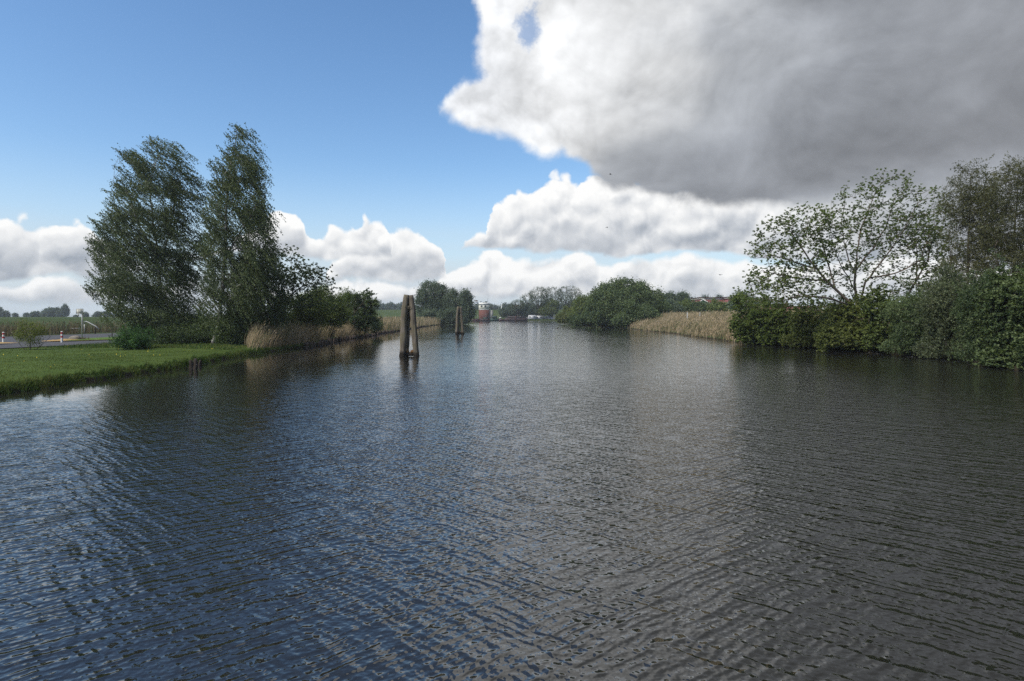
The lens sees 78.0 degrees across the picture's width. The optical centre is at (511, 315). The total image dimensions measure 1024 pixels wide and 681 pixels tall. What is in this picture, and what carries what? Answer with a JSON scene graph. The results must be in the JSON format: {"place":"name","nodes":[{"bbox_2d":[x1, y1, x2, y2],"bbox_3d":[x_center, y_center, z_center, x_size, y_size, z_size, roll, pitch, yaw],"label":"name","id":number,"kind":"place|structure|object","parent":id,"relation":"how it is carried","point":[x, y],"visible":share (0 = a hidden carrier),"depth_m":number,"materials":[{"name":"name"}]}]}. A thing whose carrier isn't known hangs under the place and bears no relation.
{"place":"outdoors","nodes":[
{"label":"outdoors","id":0,"kind":"place"},
{"bbox_2d":[0,333,156,347],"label":"road","id":1,"kind":"structure","parent":0,"point":[13,344],"depth_m":58.64,"materials":[{"name":"grey asphalt"}]},
{"bbox_2d":[2,332,4,341],"bbox_3d":[-44.479,1.924,55.290,0.179,1.012,0.184,0,0,0],"label":"bollard","id":2,"kind":"object","parent":1,"relation":"on","point":[3,336],"visible":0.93,"depth_m":55.22,"materials":[{"name":"white paint"}]},
{"bbox_2d":[68,337,155,340],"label":"verge","id":3,"kind":"structure","parent":1,"relation":"on","point":[101,338],"depth_m":64.15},
{"bbox_2d":[68,335,79,338],"bbox_3d":[-43.025,2.257,62.180,1.146,0.624,0.850,0,0,0],"label":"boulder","id":4,"kind":"object","parent":3,"relation":"on","point":[73,337],"visible":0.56,"depth_m":61.87,"materials":[{"name":"stone"}]},
{"bbox_2d":[76,309,83,335],"bbox_3d":[-43.703,0.972,63.962,0.690,3.357,0.148,0,0,-3],"label":"road sign","id":5,"kind":"object","parent":3,"relation":"on","point":[79,311],"visible":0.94,"depth_m":63.91,"materials":[{"name":"grey metal"}]},
{"bbox_2d":[0,321,1023,680],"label":"water","id":6,"kind":"structure","parent":0,"point":[512,501],"depth_m":9.49,"materials":[{"name":"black liquid"}]},
{"bbox_2d":[189,360,192,367],"bbox_3d":[-18.475,3.015,36.375,0.251,0.969,0.242,0,0,0],"label":"rotten stump","id":7,"kind":"object","parent":6,"relation":"in","point":[190,363],"visible":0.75,"depth_m":36.31,"materials":[{"name":"brown wood"}]},
{"bbox_2d":[193,358,197,368],"bbox_3d":[-17.889,2.950,35.759,0.271,1.100,0.309,0,0,0],"label":"rotten stump","id":8,"kind":"object","parent":6,"relation":"in","point":[195,361],"visible":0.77,"depth_m":35.70,"materials":[{"name":"brown wood"}]},
{"bbox_2d":[399,294,418,356],"bbox_3d":[-7.605,1.129,46.877,1.731,5.412,0.973,0,0,0],"label":"mooring dolphin","id":9,"kind":"object","parent":6,"relation":"in","point":[408,312],"visible":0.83,"depth_m":46.52,"materials":[{"name":"brown wood"}]},
{"bbox_2d":[455,306,463,333],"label":"mooring dolphin","id":10,"kind":"object","parent":6,"relation":"in","point":[459,316],"visible":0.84,"depth_m":102.59,"materials":[{"name":"brown wood"}]},
{"bbox_2d":[490,316,498,320],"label":"moored boat","id":11,"kind":"object","parent":6,"relation":"on","point":[494,318],"visible":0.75,"depth_m":362.66,"materials":[{"name":"white metal"}]},
{"bbox_2d":[505,316,526,320],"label":"moored boat","id":12,"kind":"object","parent":6,"relation":"on","point":[518,318],"visible":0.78,"depth_m":362.62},
{"bbox_2d":[0,310,1023,394],"bbox_3d":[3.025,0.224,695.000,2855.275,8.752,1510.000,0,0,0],"label":"ground","id":13,"kind":"structure","parent":0,"point":[384,313],"depth_m":41.04,"materials":[{"name":"green plant"}]},
{"bbox_2d":[0,310,11,316],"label":"distant tree","id":14,"kind":"object","parent":13,"relation":"on","point":[5,313],"visible":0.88,"depth_m":477.58,"materials":[{"name":"green plant"}]},
{"bbox_2d":[10,318,50,349],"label":"shrub","id":15,"kind":"object","parent":13,"relation":"on","point":[20,333],"visible":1,"depth_m":45.32,"materials":[{"name":"green plant"}]},
{"bbox_2d":[29,311,39,316],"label":"distant tree","id":16,"kind":"object","parent":13,"relation":"on","point":[34,314],"visible":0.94,"depth_m":477.92,"materials":[{"name":"green plant"}]},
{"bbox_2d":[41,306,60,316],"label":"distant tree","id":17,"kind":"object","parent":13,"relation":"on","point":[48,311],"visible":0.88,"depth_m":476.73,"materials":[{"name":"green plant"}]},
{"bbox_2d":[53,310,62,316],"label":"distant tree","id":18,"kind":"object","parent":13,"relation":"on","point":[57,313],"visible":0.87,"depth_m":477.64,"materials":[{"name":"green plant"}]},
{"bbox_2d":[0,320,126,336],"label":"reeds","id":19,"kind":"object","parent":13,"relation":"on","point":[7,330],"visible":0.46,"depth_m":84.23,"materials":[{"name":"green plant"}]},
{"bbox_2d":[60,303,70,316],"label":"distant tree","id":20,"kind":"object","parent":13,"relation":"on","point":[64,310],"visible":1,"depth_m":478.69,"materials":[{"name":"green plant"}]},
{"bbox_2d":[71,321,98,333],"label":"handrail","id":21,"kind":"object","parent":13,"relation":"on","point":[84,327],"visible":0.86,"depth_m":83.97,"materials":[{"name":"metal"}]},
{"bbox_2d":[91,311,101,316],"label":"distant tree","id":22,"kind":"object","parent":13,"relation":"on","point":[96,314],"visible":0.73,"depth_m":478.04,"materials":[{"name":"green plant"}]},
{"bbox_2d":[100,311,112,316],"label":"distant tree","id":23,"kind":"object","parent":13,"relation":"on","point":[105,315],"visible":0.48,"depth_m":477.83,"materials":[{"name":"green plant"}]},
{"bbox_2d":[108,321,155,349],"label":"bush","id":24,"kind":"object","parent":13,"relation":"on","point":[131,339],"visible":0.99,"depth_m":46.80,"materials":[{"name":"green plant"}]},
{"bbox_2d":[0,346,269,394],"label":"bank grass","id":25,"kind":"structure","parent":13,"relation":"on","point":[65,377],"depth_m":30.48,"materials":[{"name":"green plant"}]},
{"bbox_2d":[38,340,250,349],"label":"rough grass","id":26,"kind":"structure","parent":13,"relation":"on","point":[108,345],"depth_m":50.17,"materials":[{"name":"green plant"}]},
{"bbox_2d":[126,309,169,339],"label":"bush","id":27,"kind":"object","parent":13,"relation":"on","point":[143,326],"visible":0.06,"depth_m":58.78,"materials":[{"name":"green plant"}]},
{"bbox_2d":[80,135,216,333],"bbox_3d":[-32.119,-6.678,56.835,10.624,18.996,8.256,0,0,-40],"label":"birch tree","id":28,"kind":"object","parent":13,"relation":"on","point":[122,282],"visible":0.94,"depth_m":55.53,"materials":[{"name":"green plant"}]},
{"bbox_2d":[0,341,316,394],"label":"grass","id":29,"kind":"structure","parent":13,"relation":"on","point":[81,365],"depth_m":36.45,"materials":[{"name":"green plant"}]},
{"bbox_2d":[149,319,212,344],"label":"bush","id":30,"kind":"object","parent":13,"relation":"on","point":[169,334],"visible":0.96,"depth_m":54.30,"materials":[{"name":"green plant"}]},
{"bbox_2d":[163,310,213,329],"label":"bush","id":31,"kind":"object","parent":13,"relation":"on","point":[196,318],"visible":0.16,"depth_m":56.26,"materials":[{"name":"green plant"}]},
{"bbox_2d":[186,319,215,343],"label":"bush","id":32,"kind":"object","parent":13,"relation":"on","point":[200,325],"visible":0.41,"depth_m":55.28,"materials":[{"name":"green plant"}]},
{"bbox_2d":[208,307,250,344],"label":"bush","id":33,"kind":"object","parent":13,"relation":"on","point":[231,337],"visible":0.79,"depth_m":53.76,"materials":[{"name":"green plant"}]},
{"bbox_2d":[191,122,288,343],"bbox_3d":[-23.280,-6.869,53.904,7.798,19.144,5.526,0,0,0],"label":"birch tree","id":34,"kind":"object","parent":13,"relation":"on","point":[253,217],"visible":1,"depth_m":53.28,"materials":[{"name":"green plant"}]},
{"bbox_2d":[230,246,293,332],"bbox_3d":[-23.069,-2.008,58.126,6.152,9.398,4.766,0,0,0],"label":"weeping birch","id":35,"kind":"object","parent":13,"relation":"on","point":[275,311],"visible":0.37,"depth_m":57.37,"materials":[{"name":"green plant"}]},
{"bbox_2d":[267,281,336,331],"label":"bush","id":36,"kind":"object","parent":13,"relation":"on","point":[301,315],"visible":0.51,"depth_m":65.25,"materials":[{"name":"green plant"}]},
{"bbox_2d":[270,243,337,310],"bbox_3d":[-19.992,-2.113,59.949,6.726,9.650,4.369,0,0,0],"label":"maple tree","id":37,"kind":"object","parent":13,"relation":"on","point":[295,278],"visible":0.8,"depth_m":59.70,"materials":[{"name":"green plant"}]},
{"bbox_2d":[244,318,386,349],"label":"reeds","id":38,"kind":"object","parent":13,"relation":"on","point":[258,337],"visible":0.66,"depth_m":59.11,"materials":[{"name":"beige plant"}]},
{"bbox_2d":[309,280,355,337],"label":"bush","id":39,"kind":"object","parent":13,"relation":"on","point":[341,309],"visible":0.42,"depth_m":73.12,"materials":[{"name":"green plant"}]},
{"bbox_2d":[338,286,382,337],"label":"bush","id":40,"kind":"object","parent":13,"relation":"on","point":[362,313],"visible":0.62,"depth_m":85.06,"materials":[{"name":"green plant"}]},
{"bbox_2d":[304,325,425,346],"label":"bank piling","id":41,"kind":"object","parent":13,"relation":"on","point":[323,341],"visible":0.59,"depth_m":78.59,"materials":[{"name":"brown wood"}]},
{"bbox_2d":[351,287,380,312],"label":"young tree","id":42,"kind":"object","parent":13,"relation":"on","point":[375,302],"visible":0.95,"depth_m":83.84,"materials":[{"name":"green plant"}]},
{"bbox_2d":[370,315,386,332],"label":"bush","id":43,"kind":"object","parent":13,"relation":"on","point":[379,327],"visible":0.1,"depth_m":99.94,"materials":[{"name":"green plant"}]},
{"bbox_2d":[384,301,397,309],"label":"distant tree","id":44,"kind":"object","parent":13,"relation":"on","point":[390,305],"visible":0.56,"depth_m":613.66,"materials":[{"name":"green plant"}]},
{"bbox_2d":[376,316,441,330],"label":"reeds","id":45,"kind":"object","parent":13,"relation":"on","point":[392,322],"visible":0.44,"depth_m":135.54,"materials":[{"name":"beige plant"}]},
{"bbox_2d":[414,278,449,317],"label":"willow tree","id":46,"kind":"object","parent":13,"relation":"on","point":[428,296],"visible":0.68,"depth_m":218.80,"materials":[{"name":"green plant"}]},
{"bbox_2d":[421,306,472,324],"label":"bush","id":47,"kind":"object","parent":13,"relation":"on","point":[448,316],"visible":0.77,"depth_m":210.81,"materials":[{"name":"green plant"}]},
{"bbox_2d":[439,287,461,310],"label":"willow tree","id":48,"kind":"object","parent":13,"relation":"on","point":[450,300],"visible":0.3,"depth_m":216.42,"materials":[{"name":"green plant"}]},
{"bbox_2d":[455,287,476,324],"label":"willow tree","id":49,"kind":"object","parent":13,"relation":"on","point":[466,299],"visible":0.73,"depth_m":214.54,"materials":[{"name":"green plant"}]},
{"bbox_2d":[478,301,492,318],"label":"control tower","id":50,"kind":"structure","parent":13,"relation":"on","point":[485,311],"depth_m":381.00,"materials":[{"name":"brick"}]},
{"bbox_2d":[497,307,508,317],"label":"bush","id":51,"kind":"object","parent":13,"relation":"on","point":[503,312],"visible":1,"depth_m":374.28,"materials":[{"name":"green plant"}]},
{"bbox_2d":[499,302,508,308],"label":"distant tree","id":52,"kind":"object","parent":13,"relation":"on","point":[504,304],"visible":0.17,"depth_m":591.93,"materials":[{"name":"green plant"}]},
{"bbox_2d":[507,303,522,315],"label":"bush","id":53,"kind":"object","parent":13,"relation":"on","point":[511,312],"visible":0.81,"depth_m":373.96,"materials":[{"name":"green plant"}]},
{"bbox_2d":[510,299,525,315],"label":"fan tree","id":54,"kind":"object","parent":13,"relation":"on","point":[521,305],"visible":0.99,"depth_m":371.40,"materials":[{"name":"green plant"}]},
{"bbox_2d":[518,303,533,317],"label":"bush","id":55,"kind":"object","parent":13,"relation":"on","point":[526,311],"visible":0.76,"depth_m":372.83,"materials":[{"name":"green plant"}]},
{"bbox_2d":[518,293,534,317],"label":"fan tree","id":56,"kind":"object","parent":13,"relation":"on","point":[524,299],"visible":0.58,"depth_m":377.18,"materials":[{"name":"green plant"}]},
{"bbox_2d":[527,315,536,319],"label":"camper van","id":57,"kind":"object","parent":13,"relation":"on","point":[534,317],"visible":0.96,"depth_m":368.40,"materials":[{"name":"white metal"}]},
{"bbox_2d":[527,303,540,315],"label":"bush","id":58,"kind":"object","parent":13,"relation":"on","point":[534,311],"visible":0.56,"depth_m":372.94,"materials":[{"name":"green plant"}]},
{"bbox_2d":[529,286,550,315],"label":"fan tree","id":59,"kind":"object","parent":13,"relation":"on","point":[538,297],"visible":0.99,"depth_m":370.70,"materials":[{"name":"green plant"}]},
{"bbox_2d":[536,297,558,316],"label":"tree","id":60,"kind":"object","parent":13,"relation":"on","point":[549,308],"visible":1,"depth_m":368.49,"materials":[{"name":"green plant"}]},
{"bbox_2d":[542,287,563,308],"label":"fan tree","id":61,"kind":"object","parent":13,"relation":"on","point":[551,295],"visible":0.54,"depth_m":376.80,"materials":[{"name":"green plant"}]},
{"bbox_2d":[553,305,574,323],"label":"bush","id":62,"kind":"object","parent":13,"relation":"on","point":[560,318],"visible":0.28,"depth_m":220.79,"materials":[{"name":"green plant"}]},
{"bbox_2d":[555,285,582,308],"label":"tree","id":63,"kind":"object","parent":13,"relation":"on","point":[567,300],"visible":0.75,"depth_m":370.60,"materials":[{"name":"green plant"}]},
{"bbox_2d":[565,293,590,320],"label":"tree","id":64,"kind":"object","parent":13,"relation":"on","point":[579,303],"visible":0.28,"depth_m":202.61,"materials":[{"name":"green plant"}]},
{"bbox_2d":[564,309,617,327],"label":"bush","id":65,"kind":"object","parent":13,"relation":"on","point":[589,319],"visible":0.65,"depth_m":160.77,"materials":[{"name":"green plant"}]},
{"bbox_2d":[583,275,668,325],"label":"tree","id":66,"kind":"object","parent":13,"relation":"on","point":[612,297],"visible":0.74,"depth_m":160.59,"materials":[{"name":"green plant"}]},
{"bbox_2d":[608,298,662,328],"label":"bush","id":67,"kind":"object","parent":13,"relation":"on","point":[631,314],"visible":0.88,"depth_m":148.04,"materials":[{"name":"green plant"}]},
{"bbox_2d":[662,296,671,311],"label":"bush","id":68,"kind":"object","parent":13,"relation":"on","point":[669,309],"visible":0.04,"depth_m":175.51,"materials":[{"name":"green plant"}]},
{"bbox_2d":[663,290,678,302],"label":"tree","id":69,"kind":"object","parent":13,"relation":"on","point":[670,295],"visible":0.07,"depth_m":203.75,"materials":[{"name":"green plant"}]},
{"bbox_2d":[665,297,686,312],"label":"bush","id":70,"kind":"object","parent":13,"relation":"on","point":[678,307],"visible":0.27,"depth_m":183.20,"materials":[{"name":"green plant"}]},
{"bbox_2d":[675,289,691,302],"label":"tree","id":71,"kind":"object","parent":13,"relation":"on","point":[682,296],"visible":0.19,"depth_m":213.65,"materials":[{"name":"green plant"}]},
{"bbox_2d":[677,297,689,310],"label":"bush","id":72,"kind":"object","parent":13,"relation":"on","point":[684,302],"visible":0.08,"depth_m":189.01,"materials":[{"name":"green plant"}]},
{"bbox_2d":[682,298,709,312],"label":"bush","id":73,"kind":"object","parent":13,"relation":"on","point":[694,306],"visible":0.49,"depth_m":185.99,"materials":[{"name":"green plant"}]},
{"bbox_2d":[690,296,732,303],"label":"barn","id":74,"kind":"structure","parent":13,"relation":"on","point":[722,299],"depth_m":233.25,"materials":[{"name":"white paint"}]},
{"bbox_2d":[706,297,726,312],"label":"bush","id":75,"kind":"object","parent":13,"relation":"on","point":[716,305],"visible":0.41,"depth_m":184.15,"materials":[{"name":"green plant"}]},
{"bbox_2d":[724,288,758,312],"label":"tree","id":76,"kind":"object","parent":13,"relation":"on","point":[730,305],"visible":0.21,"depth_m":129.32,"materials":[{"name":"green plant"}]},
{"bbox_2d":[727,286,777,344],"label":"bush","id":77,"kind":"object","parent":13,"relation":"on","point":[747,330],"visible":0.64,"depth_m":66.06,"materials":[{"name":"green plant"}]},
{"bbox_2d":[625,308,889,342],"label":"reeds","id":78,"kind":"object","parent":13,"relation":"on","point":[714,324],"visible":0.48,"depth_m":108.80,"materials":[{"name":"beige plant"}]},
{"bbox_2d":[744,297,819,344],"bbox_3d":[27.190,0.544,63.753,6.656,5.052,6.048,0,0,-19],"label":"bush","id":79,"kind":"object","parent":13,"relation":"on","point":[781,325],"visible":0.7,"depth_m":63.23,"materials":[{"name":"green plant"}]},
{"bbox_2d":[739,201,859,315],"bbox_3d":[25.648,-3.466,54.084,12.916,12.551,5.908,0,0,0],"label":"maple tree","id":80,"kind":"object","parent":13,"relation":"on","point":[783,280],"visible":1,"depth_m":54.00,"materials":[{"name":"green plant"}]},
{"bbox_2d":[779,295,840,347],"bbox_3d":[28.618,0.521,60.131,6.092,5.066,5.344,0,0,17],"label":"bush","id":81,"kind":"object","parent":13,"relation":"on","point":[800,336],"visible":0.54,"depth_m":59.55,"materials":[{"name":"green plant"}]},
{"bbox_2d":[812,318,865,351],"bbox_3d":[27.266,1.634,52.533,4.408,2.975,3.827,0,0,0],"label":"bush","id":82,"kind":"object","parent":13,"relation":"on","point":[828,340],"visible":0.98,"depth_m":52.05,"materials":[{"name":"green plant"}]},
{"bbox_2d":[813,286,874,350],"bbox_3d":[28.856,0.262,54.421,5.148,5.594,5.466,0,0,41],"label":"bush","id":83,"kind":"object","parent":13,"relation":"on","point":[845,314],"visible":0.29,"depth_m":53.98,"materials":[{"name":"green plant"}]},
{"bbox_2d":[851,284,910,352],"bbox_3d":[30.283,0.236,51.112,4.859,5.655,5.002,0,0,38],"label":"bush","id":84,"kind":"object","parent":13,"relation":"on","point":[873,328],"visible":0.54,"depth_m":50.62,"materials":[{"name":"green plant"}]},
{"bbox_2d":[816,167,949,319],"bbox_3d":[33.324,-5.221,56.755,12.048,15.977,7.010,0,0,0],"label":"maple tree","id":85,"kind":"object","parent":13,"relation":"on","point":[857,249],"visible":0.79,"depth_m":56.53,"materials":[{"name":"green plant"}]},
{"bbox_2d":[875,274,953,355],"bbox_3d":[30.348,-0.035,46.980,5.379,6.187,5.116,0,0,-40],"label":"bush","id":86,"kind":"object","parent":13,"relation":"on","point":[904,337],"visible":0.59,"depth_m":46.63,"materials":[{"name":"green plant"}]},
{"bbox_2d":[893,196,978,297],"bbox_3d":[39.267,-4.376,59.044,7.769,14.060,5.012,0,0,0],"label":"maple tree","id":87,"kind":"object","parent":13,"relation":"on","point":[924,276],"visible":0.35,"depth_m":58.84,"materials":[{"name":"green plant"}]},
{"bbox_2d":[907,260,986,359],"bbox_3d":[30.571,-0.420,43.908,5.372,7.028,5.339,0,0,0],"label":"bush","id":88,"kind":"object","parent":13,"relation":"on","point":[937,304],"visible":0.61,"depth_m":43.39,"materials":[{"name":"green plant"}]},
{"bbox_2d":[928,155,1019,287],"bbox_3d":[37.582,-5.105,50.950,7.059,15.549,4.968,0,0,0],"label":"willow tree","id":89,"kind":"object","parent":13,"relation":"on","point":[970,223],"visible":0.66,"depth_m":50.62,"materials":[{"name":"green plant"}]},
{"bbox_2d":[945,248,1020,362],"bbox_3d":[29.927,-0.597,39.817,5.857,7.309,4.568,0,0,0],"label":"bush","id":90,"kind":"object","parent":13,"relation":"on","point":[968,307],"visible":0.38,"depth_m":39.53,"materials":[{"name":"green plant"}]},
{"bbox_2d":[964,151,1023,283],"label":"willow tree","id":91,"kind":"object","parent":13,"relation":"on","point":[1013,257],"visible":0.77,"depth_m":47.80,"materials":[{"name":"green plant"}]},
{"bbox_2d":[967,263,1023,367],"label":"bush","id":92,"kind":"object","parent":13,"relation":"on","point":[996,328],"visible":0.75,"depth_m":36.62,"materials":[{"name":"green plant"}]},
{"bbox_2d":[999,270,1023,369],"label":"bush","id":93,"kind":"object","parent":13,"relation":"on","point":[1018,337],"visible":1,"depth_m":34.95,"materials":[{"name":"green plant"}]},
{"bbox_2d":[1008,168,1023,259],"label":"willow tree","id":94,"kind":"object","parent":13,"relation":"on","point":[1018,235],"visible":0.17,"depth_m":47.97,"materials":[{"name":"green plant"}]},
{"bbox_2d":[0,0,1023,316],"label":"sky","id":95,"kind":"structure","parent":0,"point":[476,145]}
]}

